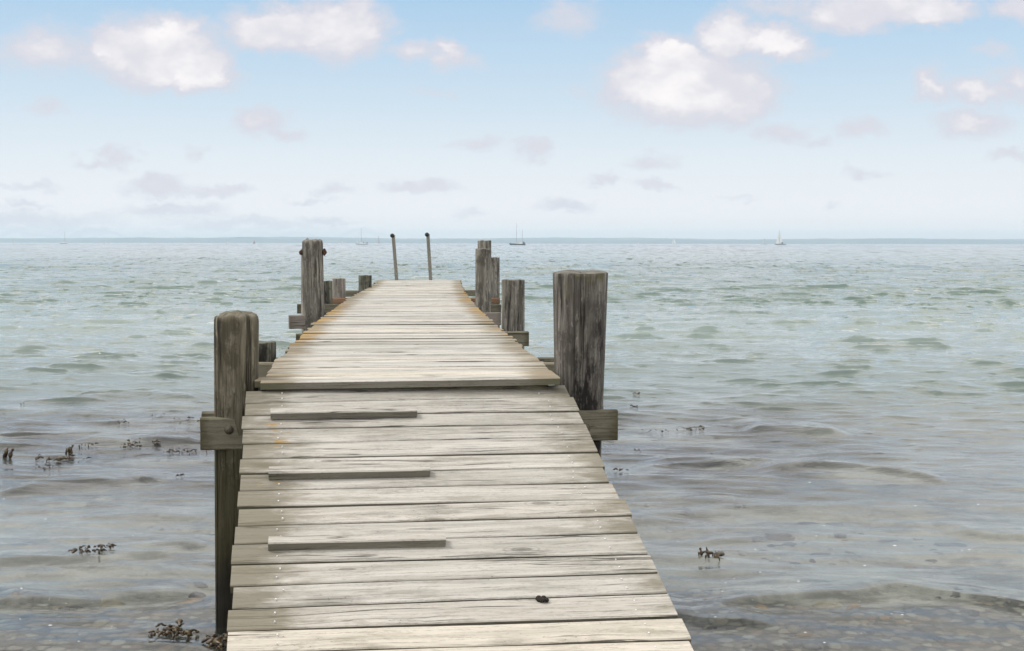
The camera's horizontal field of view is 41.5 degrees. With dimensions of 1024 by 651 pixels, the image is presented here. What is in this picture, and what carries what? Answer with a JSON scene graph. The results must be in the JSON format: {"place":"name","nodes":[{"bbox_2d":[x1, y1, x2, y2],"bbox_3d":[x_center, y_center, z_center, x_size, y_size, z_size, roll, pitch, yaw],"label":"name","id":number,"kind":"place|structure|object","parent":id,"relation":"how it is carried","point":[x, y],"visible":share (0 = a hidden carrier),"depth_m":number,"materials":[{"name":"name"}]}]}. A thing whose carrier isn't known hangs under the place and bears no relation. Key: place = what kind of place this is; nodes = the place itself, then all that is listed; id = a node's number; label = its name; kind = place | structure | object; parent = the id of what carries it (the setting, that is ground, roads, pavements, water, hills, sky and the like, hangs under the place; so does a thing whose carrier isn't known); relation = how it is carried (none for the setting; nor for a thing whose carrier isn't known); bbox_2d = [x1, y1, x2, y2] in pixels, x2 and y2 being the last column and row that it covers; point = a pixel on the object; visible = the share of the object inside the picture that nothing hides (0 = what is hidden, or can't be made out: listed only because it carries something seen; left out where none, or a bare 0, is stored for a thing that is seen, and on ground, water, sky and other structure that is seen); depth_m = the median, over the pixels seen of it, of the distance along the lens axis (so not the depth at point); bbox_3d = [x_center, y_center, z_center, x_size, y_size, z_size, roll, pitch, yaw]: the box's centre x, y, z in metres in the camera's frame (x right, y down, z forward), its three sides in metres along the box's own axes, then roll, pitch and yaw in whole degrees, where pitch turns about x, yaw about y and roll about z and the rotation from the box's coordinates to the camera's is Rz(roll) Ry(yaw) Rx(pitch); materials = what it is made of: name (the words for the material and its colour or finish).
{"place":"outdoors","nodes":[
{"label":"outdoors","id":0,"kind":"place"},
{"bbox_2d":[0,243,1023,650],"bbox_3d":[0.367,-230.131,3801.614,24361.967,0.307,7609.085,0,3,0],"label":"sea water","id":1,"kind":"structure","parent":0,"point":[864,403],"depth_m":12.72,"materials":[{"name":"grey liquid"}]},
{"bbox_2d":[3,448,13,457],"bbox_3d":[-4.043,1.019,10.801,0.122,0.080,0.073,3,5,40],"label":"seaweed","id":2,"kind":"object","parent":1,"relation":"on","point":[10,454],"visible":1,"depth_m":10.77,"materials":[{"name":"brown plant"}]},
{"bbox_2d":[35,453,90,461],"bbox_3d":[-3.598,1.054,10.781,0.464,0.042,0.425,0,3,0],"label":"seaweed","id":3,"kind":"object","parent":1,"relation":"on","point":[60,458],"visible":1,"depth_m":10.72,"materials":[{"name":"brown plant"}]},
{"bbox_2d":[65,445,73,453],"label":"seaweed","id":4,"kind":"object","parent":1,"relation":"on","point":[69,450],"visible":0.98,"depth_m":11.06,"materials":[{"name":"brown plant"}]},
{"bbox_2d":[68,543,116,553],"bbox_3d":[-2.313,1.226,7.439,0.243,0.046,0.330,0,3,0],"label":"seaweed","id":5,"kind":"object","parent":1,"relation":"on","point":[73,550],"visible":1,"depth_m":7.39,"materials":[{"name":"plant"}]},
{"bbox_2d":[120,438,141,448],"bbox_3d":[-3.228,1.005,11.446,0.172,0.053,0.361,-1,4,-14],"label":"seaweed","id":6,"kind":"object","parent":1,"relation":"on","point":[132,444],"visible":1,"depth_m":11.45,"materials":[{"name":"plant"}]},
{"bbox_2d":[148,619,198,639],"bbox_3d":[-1.510,1.341,5.929,0.224,0.045,0.224,-3,5,-41],"label":"seaweed","id":7,"kind":"object","parent":1,"relation":"on","point":[174,629],"visible":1,"depth_m":5.91,"materials":[{"name":"brown plant"}]},
{"bbox_2d":[163,448,206,453],"bbox_3d":[-2.700,1.040,11.124,0.302,0.038,0.227,1,4,13],"label":"seaweed","id":8,"kind":"object","parent":1,"relation":"on","point":[170,450],"visible":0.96,"depth_m":11.14,"materials":[{"name":"plant"}]},
{"bbox_2d":[201,633,227,649],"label":"seaweed","id":9,"kind":"object","parent":1,"relation":"on","point":[213,640],"visible":0.89,"depth_m":5.76,"materials":[{"name":"brown plant"}]},
{"bbox_2d":[355,233,367,244],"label":"sailing boat","id":10,"kind":"object","parent":1,"relation":"on","point":[357,243],"visible":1,"depth_m":1355.47,"materials":[{"name":"fabric"}]},
{"bbox_2d":[3,482,978,642],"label":"foam flecks","id":11,"kind":"object","parent":1,"relation":"on","point":[715,616],"visible":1,"depth_m":6.82,"materials":[{"name":"white liquid"}]},
{"bbox_2d":[509,223,525,244],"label":"sailing boat","id":12,"kind":"object","parent":1,"relation":"on","point":[522,243],"visible":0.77,"depth_m":1182.18,"materials":[{"name":"fabric"}]},
{"bbox_2d":[676,425,703,430],"bbox_3d":[1.655,0.952,12.496,0.281,0.036,0.217,0,3,0],"label":"seaweed","id":13,"kind":"object","parent":1,"relation":"on","point":[693,427],"visible":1,"depth_m":12.46,"materials":[{"name":"plant"}]},
{"bbox_2d":[698,547,724,560],"bbox_3d":[1.095,1.244,7.382,0.140,0.055,0.188,2,4,25],"label":"seaweed","id":14,"kind":"object","parent":1,"relation":"on","point":[718,554],"visible":1,"depth_m":7.38,"materials":[{"name":"brown plant"}]},
{"bbox_2d":[775,230,785,244],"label":"sailing boat","id":15,"kind":"object","parent":1,"relation":"on","point":[779,239],"visible":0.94,"depth_m":1867.56,"materials":[{"name":"fabric"}]},
{"bbox_2d":[0,237,1023,243],"bbox_3d":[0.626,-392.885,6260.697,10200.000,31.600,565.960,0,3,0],"label":"distant low coastline","id":16,"kind":"structure","parent":0,"point":[472,241],"depth_m":6015.70,"materials":[{"name":"earth"},{"name":"vegetation"}]},
{"bbox_2d":[0,237,1023,240],"bbox_3d":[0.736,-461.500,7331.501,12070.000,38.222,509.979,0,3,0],"label":"distant hills","id":17,"kind":"structure","parent":0,"point":[566,239],"depth_m":7167.04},
{"bbox_2d":[0,0,1023,238],"label":"sky","id":18,"kind":"structure","parent":0,"point":[405,119],"materials":[{"name":"blue"}]},
{"bbox_3d":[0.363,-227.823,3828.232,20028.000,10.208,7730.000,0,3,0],"label":"seabed","id":19,"kind":"structure","parent":0,"visible":0},
{"bbox_2d":[200,233,617,627],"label":"jetty","id":20,"kind":"object","parent":19,"relation":"on","point":[397,334],"visible":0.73,"depth_m":6.50,"materials":[{"name":"grey wood"}]},
{"bbox_2d":[227,385,693,650],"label":"gangway ramp","id":21,"kind":"structure","parent":20,"relation":"attached to","point":[424,520],"depth_m":4.81,"materials":[{"name":"grey wood"}]},
{"bbox_2d":[535,595,548,602],"bbox_3d":[0.098,0.894,4.402,0.046,0.028,0.028,2,4,22],"label":"bird dropping","id":22,"kind":"object","parent":21,"relation":"on","point":[541,599],"visible":1,"depth_m":4.39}
]}

